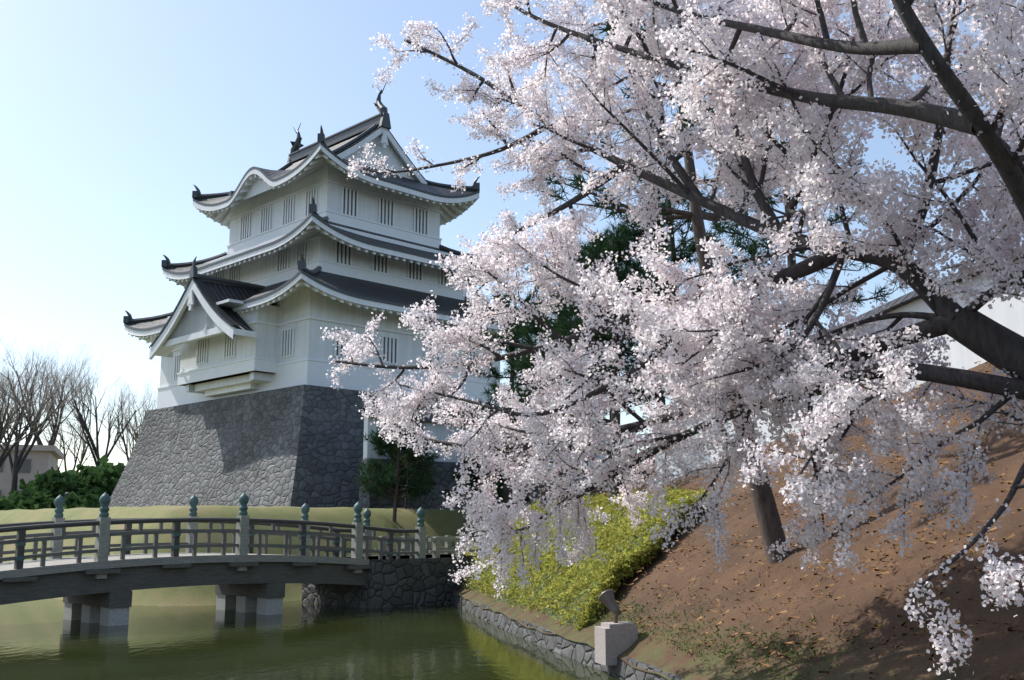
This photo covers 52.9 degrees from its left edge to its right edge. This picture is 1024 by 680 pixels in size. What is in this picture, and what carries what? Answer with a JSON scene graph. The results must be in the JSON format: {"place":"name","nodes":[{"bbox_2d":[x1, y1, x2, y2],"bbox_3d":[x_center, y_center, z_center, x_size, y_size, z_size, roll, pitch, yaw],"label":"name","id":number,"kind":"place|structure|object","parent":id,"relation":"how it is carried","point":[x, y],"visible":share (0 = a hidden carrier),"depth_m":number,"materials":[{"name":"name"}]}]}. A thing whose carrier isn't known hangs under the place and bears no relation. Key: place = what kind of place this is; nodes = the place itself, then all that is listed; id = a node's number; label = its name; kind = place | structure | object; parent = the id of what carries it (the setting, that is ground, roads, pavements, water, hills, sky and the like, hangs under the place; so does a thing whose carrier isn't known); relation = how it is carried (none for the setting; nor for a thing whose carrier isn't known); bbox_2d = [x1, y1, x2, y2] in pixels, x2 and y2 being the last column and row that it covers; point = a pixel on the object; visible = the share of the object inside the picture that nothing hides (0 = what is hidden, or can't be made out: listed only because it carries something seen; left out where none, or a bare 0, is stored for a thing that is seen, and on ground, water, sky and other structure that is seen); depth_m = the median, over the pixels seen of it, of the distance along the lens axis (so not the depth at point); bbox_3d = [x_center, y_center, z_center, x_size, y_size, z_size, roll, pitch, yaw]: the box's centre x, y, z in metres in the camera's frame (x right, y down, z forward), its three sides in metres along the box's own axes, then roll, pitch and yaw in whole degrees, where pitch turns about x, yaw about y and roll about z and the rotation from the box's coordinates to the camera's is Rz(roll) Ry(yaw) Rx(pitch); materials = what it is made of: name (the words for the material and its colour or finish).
{"place":"outdoors","nodes":[
{"label":"outdoors","id":0,"kind":"place"},
{"bbox_2d":[0,333,159,490],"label":"bare trees","id":1,"kind":"object","parent":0,"point":[48,404],"depth_m":97.45,"materials":[{"name":"plant"}]},
{"bbox_2d":[63,594,282,625],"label":"bridge pier","id":2,"kind":"structure","parent":0,"point":[120,616],"depth_m":28.71,"materials":[{"name":"grey concrete"}]},
{"bbox_2d":[0,562,370,607],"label":"bridge beam","id":3,"kind":"structure","parent":2,"relation":"on","point":[267,580],"depth_m":28.16,"materials":[{"name":"grey wood"}]},
{"bbox_2d":[0,553,472,579],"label":"bridge deck","id":4,"kind":"structure","parent":3,"relation":"on","point":[51,566],"depth_m":28.13,"materials":[{"name":"wood"}]},
{"bbox_2d":[0,505,493,605],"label":"grass lawn","id":5,"kind":"structure","parent":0,"point":[440,523],"depth_m":39.61,"materials":[{"name":"green plant"}]},
{"bbox_2d":[108,384,501,507],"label":"stone base","id":6,"kind":"object","parent":5,"relation":"on","point":[297,446],"visible":0.46,"depth_m":52.12,"materials":[{"name":"grey stone"}]},
{"bbox_2d":[123,83,530,396],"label":"castle","id":7,"kind":"structure","parent":6,"relation":"on","point":[194,318],"depth_m":56.66,"materials":[{"name":"white paint"}]},
{"bbox_2d":[124,126,525,330],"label":"castle tiles","id":8,"kind":"object","parent":7,"relation":"attached to","point":[356,286],"visible":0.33,"depth_m":57.34,"materials":[{"name":"grey tile"}]},
{"bbox_2d":[173,186,479,379],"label":"windows","id":9,"kind":"structure","parent":7,"relation":"attached to","point":[233,274],"depth_m":57.52,"materials":[{"name":"white wood"}]},
{"bbox_2d":[124,141,528,330],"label":"roof eaves","id":10,"kind":"object","parent":7,"relation":"attached to","point":[328,225],"visible":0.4,"depth_m":55.96,"materials":[{"name":"white paint"}]},
{"bbox_2d":[157,179,501,408],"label":"castle wall","id":11,"kind":"structure","parent":7,"relation":"attached to","point":[307,371],"depth_m":56.55,"materials":[{"name":"white paint"}]},
{"bbox_2d":[352,412,441,521],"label":"pine","id":12,"kind":"object","parent":5,"relation":"on","point":[383,479],"depth_m":43.44,"materials":[{"name":"green plant"}]},
{"bbox_2d":[363,434,437,507],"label":"pine","id":13,"kind":"object","parent":5,"relation":"on","point":[403,448],"depth_m":47.11,"materials":[{"name":"green plant"}]},
{"bbox_2d":[401,410,424,508],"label":"young tree","id":14,"kind":"object","parent":5,"relation":"on","point":[405,506],"depth_m":45.25,"materials":[{"name":"brown plant"}]},
{"bbox_2d":[443,449,531,531],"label":"pine","id":15,"kind":"object","parent":5,"relation":"on","point":[499,489],"depth_m":45.54,"materials":[{"name":"green plant"}]},
{"bbox_2d":[472,403,537,499],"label":"pine","id":16,"kind":"object","parent":5,"relation":"on","point":[504,442],"depth_m":50.58,"materials":[{"name":"plant"}]},
{"bbox_2d":[49,515,487,578],"bbox_3d":[-9.097,6.500,30.397,3.220,2.603,24.130,-10,-14,44],"label":"bridge post","id":17,"kind":"object","parent":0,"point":[422,547],"visible":0.53,"depth_m":32.31,"materials":[{"name":"grey stone"}]},
{"bbox_2d":[15,533,393,560],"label":"bridge bands","id":18,"kind":"object","parent":17,"relation":"attached to","point":[18,558],"visible":0.84,"depth_m":30.99,"materials":[{"name":"metal"}]},
{"bbox_2d":[0,517,418,568],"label":"bridge rail","id":19,"kind":"object","parent":17,"relation":"attached to","point":[145,546],"depth_m":29.39,"materials":[{"name":"grey wood"}]},
{"bbox_2d":[54,492,424,526],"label":"post finials","id":20,"kind":"object","parent":17,"relation":"on","point":[104,500],"visible":0.98,"depth_m":31.84,"materials":[{"name":"metal"}]},
{"bbox_2d":[0,598,621,679],"bbox_3d":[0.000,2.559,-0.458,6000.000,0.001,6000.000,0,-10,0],"label":"water","id":21,"kind":"structure","parent":0,"point":[43,639],"depth_m":22.30,"materials":[{"name":"green liquid"}]},
{"bbox_2d":[302,553,477,608],"bbox_3d":[-0.972,9.269,38.406,3.850,2.497,13.600,-10,-14,44],"label":"bridge abutment","id":22,"kind":"object","parent":21,"relation":"in","point":[403,581],"visible":0.21,"depth_m":33.61,"materials":[{"name":"grey stone"}]},
{"bbox_2d":[0,0,1023,472],"label":"sky","id":23,"kind":"structure","parent":0,"point":[112,112],"materials":[{"name":"blue"}]},
{"bbox_2d":[598,589,620,622],"bbox_3d":[1.744,4.770,18.458,0.399,0.600,0.428,0,-10,0],"label":"spot lamp","id":24,"kind":"object","parent":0,"point":[606,598],"visible":0.96,"depth_m":18.39,"materials":[{"name":"grey metal"}]},
{"bbox_2d":[453,362,1023,679],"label":"bank","id":25,"kind":"structure","parent":0,"point":[997,651],"depth_m":15.54,"materials":[{"name":"brown soil"}]},
{"bbox_2d":[436,283,554,512],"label":"pine","id":26,"kind":"object","parent":25,"relation":"on","point":[510,348],"depth_m":45.11,"materials":[{"name":"green plant"}]},
{"bbox_2d":[467,317,608,512],"bbox_3d":[1.490,2.837,38.160,6.640,7.966,5.876,0,-10,0],"label":"pine","id":27,"kind":"object","parent":25,"relation":"on","point":[531,331],"depth_m":38.07,"materials":[{"name":"plant"}]},
{"bbox_2d":[481,258,601,499],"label":"pine","id":28,"kind":"object","parent":25,"relation":"on","point":[520,331],"depth_m":41.46,"materials":[{"name":"green plant"}]},
{"bbox_2d":[461,503,664,626],"bbox_3d":[1.226,6.375,31.508,4.483,2.784,20.939,2,-10,-11],"label":"bush","id":29,"kind":"object","parent":25,"relation":"on","point":[550,614],"visible":0.15,"depth_m":24.88,"materials":[{"name":"yellow"}]},
{"bbox_2d":[451,486,717,630],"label":"sasa leaves","id":30,"kind":"object","parent":29,"relation":"on","point":[610,575],"visible":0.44,"depth_m":24.38,"materials":[{"name":"green plant"}]},
{"bbox_2d":[451,592,682,679],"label":"revetment","id":31,"kind":"object","parent":25,"relation":"on","point":[583,653],"visible":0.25,"depth_m":21.06,"materials":[{"name":"stone"}]},
{"bbox_2d":[594,622,637,665],"bbox_3d":[1.845,5.366,18.240,0.739,0.690,0.661,0,-10,0],"label":"stone pedestal","id":32,"kind":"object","parent":31,"relation":"on","point":[613,640],"depth_m":18.04,"materials":[{"name":"grey stone"}]},
{"bbox_2d":[513,225,690,483],"bbox_3d":[3.540,0.613,37.582,7.103,9.437,5.605,0,-10,0],"label":"pine","id":33,"kind":"object","parent":25,"relation":"on","point":[548,323],"depth_m":37.09,"materials":[{"name":"green plant"}]},
{"bbox_2d":[505,221,705,497],"bbox_3d":[3.039,0.618,33.472,6.685,9.660,5.742,0,-10,0],"label":"pine","id":34,"kind":"object","parent":25,"relation":"on","point":[620,244],"depth_m":33.26,"materials":[{"name":"green plant"}]},
{"bbox_2d":[551,205,736,407],"bbox_3d":[4.584,-0.153,33.375,7.253,9.118,7.406,0,-10,0],"label":"pine","id":35,"kind":"object","parent":25,"relation":"on","point":[638,232],"depth_m":33.60,"materials":[{"name":"green plant"}]},
{"bbox_2d":[320,0,1023,679],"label":"cherry","id":36,"kind":"object","parent":25,"relation":"on","point":[708,304],"depth_m":12.31,"materials":[{"name":"pink plant"}]},
{"bbox_2d":[321,0,1023,669],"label":"cherry buds","id":37,"kind":"object","parent":36,"relation":"attached to","point":[715,292],"visible":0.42,"depth_m":12.37,"materials":[{"name":"pink plant"}]},
{"bbox_2d":[534,7,812,563],"bbox_3d":[3.557,-1.238,19.664,6.294,10.938,6.131,0,-10,0],"label":"cherry tree","id":38,"kind":"object","parent":25,"relation":"on","point":[768,518],"depth_m":19.72,"materials":[{"name":"plant"}]},
{"bbox_2d":[607,161,753,358],"bbox_3d":[5.888,-1.643,36.641,5.676,11.065,6.735,0,-10,0],"label":"pine","id":39,"kind":"object","parent":25,"relation":"on","point":[679,230],"depth_m":36.87,"materials":[{"name":"green plant"}]},
{"bbox_2d":[359,258,1023,509],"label":"wall","id":40,"kind":"structure","parent":25,"relation":"on","point":[1004,313],"depth_m":30.14,"materials":[{"name":"white paint"}]},
{"bbox_2d":[363,248,1023,437],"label":"dobei tiles","id":41,"kind":"object","parent":40,"relation":"attached to","point":[901,301],"visible":0.12,"depth_m":24.58,"materials":[{"name":"grey tile"}]},
{"bbox_2d":[553,579,887,679],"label":"weeds","id":42,"kind":"object","parent":25,"relation":"on","point":[766,655],"visible":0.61,"depth_m":15.35,"materials":[{"name":"plant"}]},
{"bbox_2d":[529,361,1023,679],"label":"litter","id":43,"kind":"object","parent":25,"relation":"on","point":[881,597],"visible":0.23,"depth_m":15.45,"materials":[{"name":"plant"}]},
{"bbox_2d":[709,118,910,335],"bbox_3d":[8.568,-2.619,31.493,6.352,9.546,5.788,0,-10,0],"label":"pine","id":44,"kind":"object","parent":25,"relation":"on","point":[739,242],"depth_m":30.77,"materials":[{"name":"plant"}]},
{"bbox_3d":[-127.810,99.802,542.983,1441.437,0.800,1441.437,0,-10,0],"label":"ground","id":45,"kind":"structure","parent":0,"visible":0},
{"bbox_2d":[0,444,63,496],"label":"building","id":46,"kind":"structure","parent":45,"relation":"on","point":[44,458],"depth_m":92.78,"materials":[{"name":"grey"}]},
{"bbox_2d":[0,459,30,497],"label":"window","id":47,"kind":"structure","parent":46,"relation":"attached to","point":[26,465],"depth_m":92.48,"materials":[{"name":"grey glass"}]},
{"bbox_2d":[0,455,124,509],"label":"bushes","id":48,"kind":"object","parent":45,"relation":"on","point":[86,486],"visible":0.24,"depth_m":81.70,"materials":[{"name":"green plant"}]}
]}

